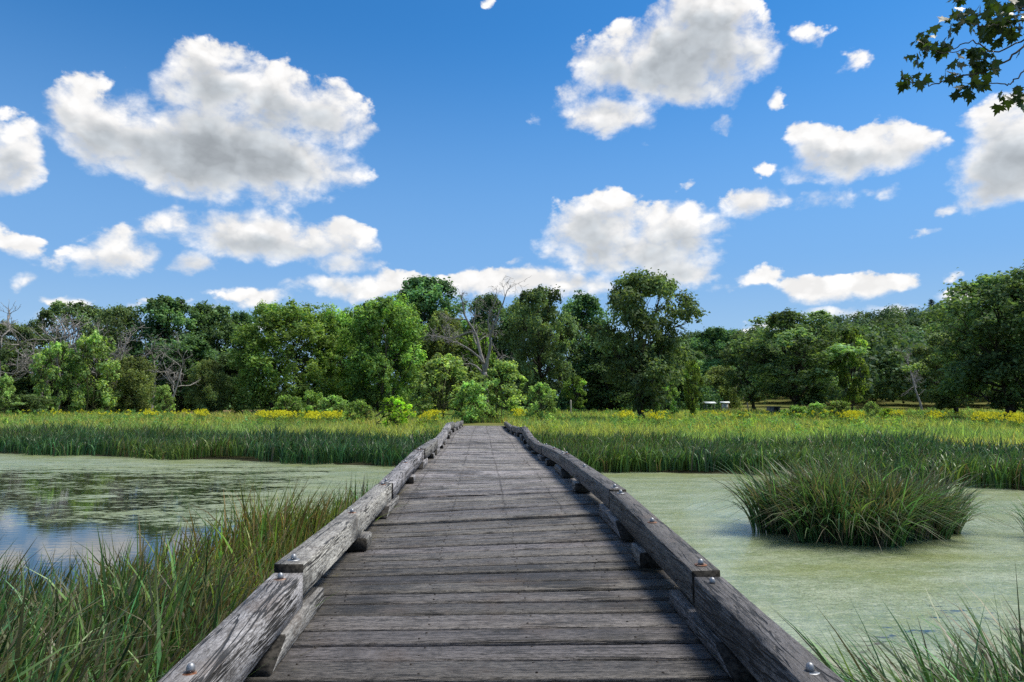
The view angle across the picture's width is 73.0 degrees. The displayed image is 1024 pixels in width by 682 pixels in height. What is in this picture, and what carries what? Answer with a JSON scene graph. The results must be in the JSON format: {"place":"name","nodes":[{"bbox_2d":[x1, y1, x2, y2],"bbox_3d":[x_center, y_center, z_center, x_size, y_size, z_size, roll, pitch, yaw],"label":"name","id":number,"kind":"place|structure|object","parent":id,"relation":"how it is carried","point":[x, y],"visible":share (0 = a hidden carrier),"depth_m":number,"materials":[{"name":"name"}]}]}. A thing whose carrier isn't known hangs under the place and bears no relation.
{"place":"outdoors","nodes":[
{"label":"outdoors","id":0,"kind":"place"},
{"bbox_2d":[180,409,273,413],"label":"mown field","id":1,"kind":"structure","parent":0,"point":[191,411],"depth_m":105.96,"materials":[{"name":"plant"}]},
{"bbox_2d":[0,453,1023,681],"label":"water","id":2,"kind":"structure","parent":0,"point":[63,503],"depth_m":13.24,"materials":[{"name":"green liquid"}]},
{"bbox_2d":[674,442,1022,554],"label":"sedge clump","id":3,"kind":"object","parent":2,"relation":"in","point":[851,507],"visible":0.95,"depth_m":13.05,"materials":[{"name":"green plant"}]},
{"bbox_2d":[975,492,1023,531],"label":"sedge clump","id":4,"kind":"object","parent":2,"relation":"in","point":[1018,509],"visible":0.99,"depth_m":13.44,"materials":[{"name":"green plant"}]},
{"bbox_2d":[0,394,1023,489],"bbox_3d":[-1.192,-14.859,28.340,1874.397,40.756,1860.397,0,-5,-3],"label":"ground","id":5,"kind":"structure","parent":0,"point":[783,403],"depth_m":167.38,"materials":[{"name":"green plant"}]},
{"bbox_2d":[0,346,17,375],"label":"oak tree","id":6,"kind":"object","parent":5,"relation":"on","point":[5,354],"visible":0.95,"depth_m":94.44,"materials":[{"name":"green plant"}]},
{"bbox_2d":[0,372,20,415],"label":"leafy bush","id":7,"kind":"object","parent":5,"relation":"on","point":[5,390],"visible":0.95,"depth_m":80.96,"materials":[{"name":"green plant"}]},
{"bbox_2d":[0,319,44,394],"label":"oak tree","id":8,"kind":"object","parent":5,"relation":"on","point":[27,332],"visible":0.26,"depth_m":113.39,"materials":[{"name":"green plant"}]},
{"bbox_2d":[0,394,56,414],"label":"leafy bush","id":9,"kind":"object","parent":5,"relation":"on","point":[22,405],"visible":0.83,"depth_m":82.72,"materials":[{"name":"green plant"}]},
{"bbox_2d":[0,301,61,409],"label":"dead tree","id":10,"kind":"object","parent":5,"relation":"on","point":[6,331],"visible":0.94,"depth_m":94.03,"materials":[{"name":"grey wood"}]},
{"bbox_2d":[1,348,80,408],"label":"broadleaf tree","id":11,"kind":"object","parent":5,"relation":"on","point":[22,385],"visible":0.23,"depth_m":104.30,"materials":[{"name":"green plant"}]},
{"bbox_2d":[8,319,82,409],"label":"dead tree","id":12,"kind":"object","parent":5,"relation":"on","point":[31,353],"visible":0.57,"depth_m":99.93,"materials":[{"name":"grey wood"}]},
{"bbox_2d":[4,311,96,411],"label":"dead tree","id":13,"kind":"object","parent":5,"relation":"on","point":[61,322],"visible":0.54,"depth_m":103.38,"materials":[{"name":"grey wood"}]},
{"bbox_2d":[28,340,85,414],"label":"young tree","id":14,"kind":"object","parent":5,"relation":"on","point":[58,348],"visible":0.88,"depth_m":89.12,"materials":[{"name":"green plant"}]},
{"bbox_2d":[17,299,103,389],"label":"oak tree","id":15,"kind":"object","parent":5,"relation":"on","point":[57,308],"visible":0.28,"depth_m":119.59,"materials":[{"name":"green plant"}]},
{"bbox_2d":[30,317,107,408],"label":"dead tree","id":16,"kind":"object","parent":5,"relation":"on","point":[74,345],"visible":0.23,"depth_m":105.85,"materials":[{"name":"grey wood"}]},
{"bbox_2d":[38,345,128,410],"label":"oak tree","id":17,"kind":"object","parent":5,"relation":"on","point":[92,374],"visible":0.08,"depth_m":106.76,"materials":[{"name":"green plant"}]},
{"bbox_2d":[57,326,120,413],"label":"young tree","id":18,"kind":"object","parent":5,"relation":"on","point":[89,351],"visible":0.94,"depth_m":91.09,"materials":[{"name":"green plant"}]},
{"bbox_2d":[67,322,149,411],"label":"dead tree","id":19,"kind":"object","parent":5,"relation":"on","point":[122,353],"visible":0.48,"depth_m":100.85,"materials":[{"name":"grey wood"}]},
{"bbox_2d":[90,321,136,413],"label":"dead tree","id":20,"kind":"object","parent":5,"relation":"on","point":[114,354],"visible":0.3,"depth_m":101.06,"materials":[{"name":"grey wood"}]},
{"bbox_2d":[85,299,158,382],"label":"oak tree","id":21,"kind":"object","parent":5,"relation":"on","point":[113,320],"visible":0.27,"depth_m":115.46,"materials":[{"name":"green plant"}]},
{"bbox_2d":[102,355,157,413],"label":"young tree","id":22,"kind":"object","parent":5,"relation":"on","point":[132,380],"visible":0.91,"depth_m":94.45,"materials":[{"name":"green plant"}]},
{"bbox_2d":[120,332,196,408],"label":"dead tree","id":23,"kind":"object","parent":5,"relation":"on","point":[156,379],"visible":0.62,"depth_m":105.42,"materials":[{"name":"grey wood"}]},
{"bbox_2d":[147,384,177,414],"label":"leafy bush","id":24,"kind":"object","parent":5,"relation":"on","point":[164,389],"visible":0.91,"depth_m":79.71,"materials":[{"name":"green plant"}]},
{"bbox_2d":[119,294,213,387],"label":"broadleaf tree","id":25,"kind":"object","parent":5,"relation":"on","point":[161,308],"visible":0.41,"depth_m":117.51,"materials":[{"name":"green plant"}]},
{"bbox_2d":[146,341,197,405],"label":"dead tree","id":26,"kind":"object","parent":5,"relation":"on","point":[173,384],"visible":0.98,"depth_m":89.72,"materials":[{"name":"grey wood"}]},
{"bbox_2d":[147,336,224,409],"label":"broadleaf tree","id":27,"kind":"object","parent":5,"relation":"on","point":[193,345],"visible":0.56,"depth_m":108.51,"materials":[{"name":"green plant"}]},
{"bbox_2d":[0,468,412,681],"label":"sedge bed","id":28,"kind":"object","parent":5,"relation":"on","point":[135,622],"visible":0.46,"depth_m":5.68,"materials":[{"name":"green plant"}]},
{"bbox_2d":[183,359,232,414],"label":"young tree","id":29,"kind":"object","parent":5,"relation":"on","point":[211,390],"visible":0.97,"depth_m":97.07,"materials":[{"name":"green plant"}]},
{"bbox_2d":[185,299,243,375],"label":"broadleaf tree","id":30,"kind":"object","parent":5,"relation":"on","point":[214,318],"visible":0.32,"depth_m":124.44,"materials":[{"name":"green plant"}]},
{"bbox_2d":[0,420,441,466],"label":"reed belt","id":31,"kind":"object","parent":5,"relation":"on","point":[311,447],"visible":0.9,"depth_m":32.37,"materials":[{"name":"green plant"}]},
{"bbox_2d":[215,310,262,387],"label":"broadleaf tree","id":32,"kind":"object","parent":5,"relation":"on","point":[240,316],"visible":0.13,"depth_m":130.74,"materials":[{"name":"green plant"}]},
{"bbox_2d":[216,352,264,406],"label":"broadleaf tree","id":33,"kind":"object","parent":5,"relation":"on","point":[222,358],"visible":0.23,"depth_m":112.36,"materials":[{"name":"green plant"}]},
{"bbox_2d":[226,298,341,413],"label":"light green tree","id":34,"kind":"object","parent":5,"relation":"on","point":[290,327],"visible":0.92,"depth_m":99.90,"materials":[{"name":"green plant"}]},
{"bbox_2d":[270,394,304,419],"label":"weed bush","id":35,"kind":"object","parent":5,"relation":"on","point":[288,404],"visible":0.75,"depth_m":66.53,"materials":[{"name":"green plant"}]},
{"bbox_2d":[292,390,323,418],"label":"weed bush","id":36,"kind":"object","parent":5,"relation":"on","point":[308,397],"visible":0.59,"depth_m":68.73,"materials":[{"name":"green plant"}]},
{"bbox_2d":[297,302,367,409],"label":"light green tree","id":37,"kind":"object","parent":5,"relation":"on","point":[333,320],"visible":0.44,"depth_m":108.75,"materials":[{"name":"green plant"}]},
{"bbox_2d":[317,395,348,419],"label":"weed bush","id":38,"kind":"object","parent":5,"relation":"on","point":[336,406],"visible":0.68,"depth_m":65.75,"materials":[{"name":"green plant"}]},
{"bbox_2d":[342,399,374,420],"bbox_3d":[-14.051,6.571,63.229,2.994,2.562,2.684,1,-5,-15],"label":"weed bush","id":39,"kind":"object","parent":5,"relation":"on","point":[361,406],"visible":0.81,"depth_m":62.78,"materials":[{"name":"green plant"}]},
{"bbox_2d":[324,314,393,405],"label":"broadleaf tree","id":40,"kind":"object","parent":5,"relation":"on","point":[344,357],"depth_m":123.42,"materials":[{"name":"green plant"}]},
{"bbox_2d":[33,382,725,411],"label":"undergrowth","id":41,"kind":"object","parent":5,"relation":"on","point":[706,397],"visible":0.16,"depth_m":114.75,"materials":[{"name":"green plant"}]},
{"bbox_2d":[336,292,427,412],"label":"light green tree","id":42,"kind":"object","parent":5,"relation":"on","point":[373,362],"visible":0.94,"depth_m":101.09,"materials":[{"name":"green plant"}]},
{"bbox_2d":[374,395,416,427],"bbox_3d":[-7.686,4.938,45.569,2.421,2.783,2.307,-2,-5,22],"label":"leafy bush","id":43,"kind":"object","parent":5,"relation":"on","point":[396,402],"visible":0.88,"depth_m":45.33,"materials":[{"name":"green plant"}]},
{"bbox_2d":[379,275,469,395],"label":"broadleaf tree","id":44,"kind":"object","parent":5,"relation":"on","point":[431,289],"visible":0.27,"depth_m":129.38,"materials":[{"name":"green plant"}]},
{"bbox_2d":[412,308,475,411],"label":"willow tree","id":45,"kind":"object","parent":5,"relation":"on","point":[430,348],"visible":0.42,"depth_m":109.81,"materials":[{"name":"green plant"}]},
{"bbox_2d":[406,352,485,419],"bbox_3d":[-6.057,4.403,63.355,7.150,6.755,7.172,-1,-5,11],"label":"cottonwood shrub","id":46,"kind":"object","parent":5,"relation":"on","point":[442,363],"visible":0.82,"depth_m":62.66,"materials":[{"name":"green plant"}]},
{"bbox_2d":[450,378,496,422],"bbox_3d":[-3.201,5.059,57.530,3.800,3.925,3.761,1,-5,-10],"label":"cottonwood shrub","id":47,"kind":"object","parent":5,"relation":"on","point":[475,398],"visible":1,"depth_m":57.24,"materials":[{"name":"green plant"}]},
{"bbox_2d":[418,276,530,412],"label":"dead tree","id":48,"kind":"object","parent":5,"relation":"on","point":[482,361],"visible":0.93,"depth_m":78.15,"materials":[{"name":"grey wood"}]},
{"bbox_2d":[454,322,499,405],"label":"light green tree","id":49,"kind":"object","parent":5,"relation":"on","point":[493,356],"visible":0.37,"depth_m":110.96,"materials":[{"name":"green plant"}]},
{"bbox_2d":[462,292,507,393],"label":"broadleaf tree","id":50,"kind":"object","parent":5,"relation":"on","point":[489,299],"visible":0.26,"depth_m":124.76,"materials":[{"name":"green plant"}]},
{"bbox_2d":[158,421,843,681],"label":"timber footbridge","id":51,"kind":"object","parent":5,"relation":"on","point":[508,552],"visible":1,"depth_m":5.42,"materials":[{"name":"grey wood"}]},
{"bbox_2d":[475,359,531,418],"bbox_3d":[-0.972,4.558,61.812,5.806,5.969,5.554,-2,-5,24],"label":"cottonwood shrub","id":52,"kind":"object","parent":5,"relation":"on","point":[508,369],"visible":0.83,"depth_m":60.95,"materials":[{"name":"green plant"}]},
{"bbox_2d":[0,407,1023,451],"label":"meadow grass","id":53,"kind":"structure","parent":5,"relation":"on","point":[963,430],"depth_m":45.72,"materials":[{"name":"green plant"}]},
{"bbox_2d":[485,304,555,407],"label":"broadleaf tree","id":54,"kind":"object","parent":5,"relation":"on","point":[504,349],"visible":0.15,"depth_m":118.32,"materials":[{"name":"green plant"}]},
{"bbox_2d":[22,408,1023,432],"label":"goldenrod","id":55,"kind":"object","parent":5,"relation":"on","point":[313,415],"visible":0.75,"depth_m":53.59,"materials":[{"name":"yellow plant"}]},
{"bbox_2d":[522,382,557,420],"bbox_3d":[2.392,5.313,57.855,3.066,3.863,3.057,1,-5,-6],"label":"cottonwood shrub","id":56,"kind":"object","parent":5,"relation":"on","point":[546,391],"visible":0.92,"depth_m":57.77,"materials":[{"name":"green plant"}]},
{"bbox_2d":[496,284,584,412],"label":"oak tree","id":57,"kind":"object","parent":5,"relation":"on","point":[538,323],"visible":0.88,"depth_m":85.94,"materials":[{"name":"green plant"}]},
{"bbox_2d":[561,376,586,409],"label":"young tree","id":58,"kind":"object","parent":5,"relation":"on","point":[577,403],"visible":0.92,"depth_m":103.75,"materials":[{"name":"green plant"}]},
{"bbox_2d":[549,289,610,405],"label":"broadleaf tree","id":59,"kind":"object","parent":5,"relation":"on","point":[584,309],"visible":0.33,"depth_m":117.57,"materials":[{"name":"green plant"}]},
{"bbox_2d":[568,331,647,409],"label":"broadleaf tree","id":60,"kind":"object","parent":5,"relation":"on","point":[611,395],"visible":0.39,"depth_m":110.37,"materials":[{"name":"green plant"}]},
{"bbox_2d":[586,267,710,420],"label":"oak tree","id":61,"kind":"object","parent":5,"relation":"on","point":[629,293],"visible":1,"depth_m":66.64,"materials":[{"name":"green plant"}]},
{"bbox_2d":[654,373,680,415],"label":"leafy bush","id":62,"kind":"object","parent":5,"relation":"on","point":[672,409],"visible":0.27,"depth_m":73.96,"materials":[{"name":"green plant"}]},
{"bbox_2d":[642,337,710,406],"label":"broadleaf tree","id":63,"kind":"object","parent":5,"relation":"on","point":[686,342],"visible":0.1,"depth_m":119.60,"materials":[{"name":"green plant"}]},
{"bbox_2d":[683,360,704,415],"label":"young tree","id":64,"kind":"object","parent":5,"relation":"on","point":[691,388],"visible":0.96,"depth_m":74.49,"materials":[{"name":"green plant"}]},
{"bbox_2d":[702,402,715,410],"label":"roofed shelter","id":65,"kind":"object","parent":5,"relation":"on","point":[706,405],"visible":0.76,"depth_m":108.60,"materials":[{"name":"grey wood"}]},
{"bbox_2d":[686,326,742,396],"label":"broadleaf tree","id":66,"kind":"object","parent":5,"relation":"on","point":[707,336],"visible":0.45,"depth_m":165.24,"materials":[{"name":"green plant"}]},
{"bbox_2d":[698,365,744,408],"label":"leafy bush","id":67,"kind":"object","parent":5,"relation":"on","point":[715,375],"visible":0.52,"depth_m":147.42,"materials":[{"name":"green plant"}]},
{"bbox_2d":[720,401,729,410],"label":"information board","id":68,"kind":"object","parent":5,"relation":"on","point":[725,406],"visible":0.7,"depth_m":107.02,"materials":[{"name":"grey wood"}]},
{"bbox_2d":[729,411,758,419],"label":"weed bush","id":69,"kind":"object","parent":5,"relation":"on","point":[740,412],"visible":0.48,"depth_m":66.47,"materials":[{"name":"green plant"}]},
{"bbox_2d":[717,327,785,410],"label":"oak tree","id":70,"kind":"object","parent":5,"relation":"on","point":[747,391],"visible":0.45,"depth_m":119.24,"materials":[{"name":"green plant"}]},
{"bbox_2d":[765,406,780,413],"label":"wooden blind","id":71,"kind":"object","parent":5,"relation":"on","point":[772,408],"visible":0.67,"depth_m":96.84,"materials":[{"name":"grey wood"}]},
{"bbox_2d":[531,427,1023,489],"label":"reed belt","id":72,"kind":"object","parent":5,"relation":"on","point":[996,464],"visible":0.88,"depth_m":25.27,"materials":[{"name":"green plant"}]},
{"bbox_2d":[779,405,807,419],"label":"weed bush","id":73,"kind":"object","parent":5,"relation":"on","point":[796,408],"visible":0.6,"depth_m":66.64,"materials":[{"name":"green plant"}]},
{"bbox_2d":[728,307,869,412],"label":"oak tree","id":74,"kind":"object","parent":5,"relation":"on","point":[799,355],"visible":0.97,"depth_m":95.50,"materials":[{"name":"green plant"}]},
{"bbox_2d":[803,401,827,418],"bbox_3d":[28.745,6.717,64.953,2.287,2.168,2.264,5,-7,-44],"label":"weed bush","id":75,"kind":"object","parent":5,"relation":"on","point":[818,407],"visible":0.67,"depth_m":64.83,"materials":[{"name":"green plant"}]},
{"bbox_2d":[625,302,1023,405],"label":"hillside woods","id":76,"kind":"object","parent":5,"relation":"on","point":[889,331],"visible":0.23,"depth_m":133.58,"materials":[{"name":"green plant"}]},
{"bbox_2d":[824,400,857,419],"bbox_3d":[30.007,6.598,63.113,2.210,2.480,2.949,3,-6,-32],"label":"weed bush","id":77,"kind":"object","parent":5,"relation":"on","point":[841,405],"visible":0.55,"depth_m":62.93,"materials":[{"name":"green plant"}]},
{"bbox_2d":[829,328,871,409],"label":"light green tree","id":78,"kind":"object","parent":5,"relation":"on","point":[855,391],"visible":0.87,"depth_m":93.57,"materials":[{"name":"green plant"}]},
{"bbox_2d":[862,401,880,417],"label":"weed bush","id":79,"kind":"object","parent":5,"relation":"on","point":[868,410],"visible":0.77,"depth_m":67.16,"materials":[{"name":"green plant"}]},
{"bbox_2d":[876,408,903,420],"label":"weed bush","id":80,"kind":"object","parent":5,"relation":"on","point":[887,411],"visible":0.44,"depth_m":67.20,"materials":[{"name":"green plant"}]},
{"bbox_2d":[775,564,1023,681],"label":"sedge clump","id":81,"kind":"object","parent":5,"relation":"on","point":[987,667],"visible":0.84,"depth_m":4.99,"materials":[{"name":"green plant"}]},
{"bbox_2d":[894,347,936,409],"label":"dead tree","id":82,"kind":"object","parent":5,"relation":"on","point":[914,382],"visible":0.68,"depth_m":109.29,"materials":[{"name":"grey wood"}]},
{"bbox_2d":[928,299,935,309],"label":"pine tree","id":83,"kind":"object","parent":5,"relation":"on","point":[931,302],"visible":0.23,"depth_m":311.04,"materials":[{"name":"green plant"}]},
{"bbox_2d":[900,332,990,413],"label":"oak tree","id":84,"kind":"object","parent":5,"relation":"on","point":[925,367],"visible":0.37,"depth_m":86.26,"materials":[{"name":"green plant"}]},
{"bbox_2d":[924,415,966,421],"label":"weed bush","id":85,"kind":"object","parent":5,"relation":"on","point":[951,417],"visible":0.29,"depth_m":61.06,"materials":[{"name":"green plant"}]},
{"bbox_2d":[895,0,1023,115],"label":"maple tree","id":86,"kind":"object","parent":5,"relation":"on","point":[990,29],"visible":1,"depth_m":4.84,"materials":[{"name":"green plant"}]},
{"bbox_2d":[914,267,1023,416],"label":"oak tree","id":87,"kind":"object","parent":5,"relation":"on","point":[991,343],"visible":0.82,"depth_m":67.54,"materials":[{"name":"green plant"}]},
{"bbox_2d":[981,259,1023,400],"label":"oak tree","id":88,"kind":"object","parent":5,"relation":"on","point":[999,291],"visible":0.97,"depth_m":63.53,"materials":[{"name":"green plant"}]},
{"bbox_2d":[0,0,1023,395],"label":"sky","id":89,"kind":"structure","parent":0,"point":[763,156],"materials":[{"name":"blue"}]}
]}

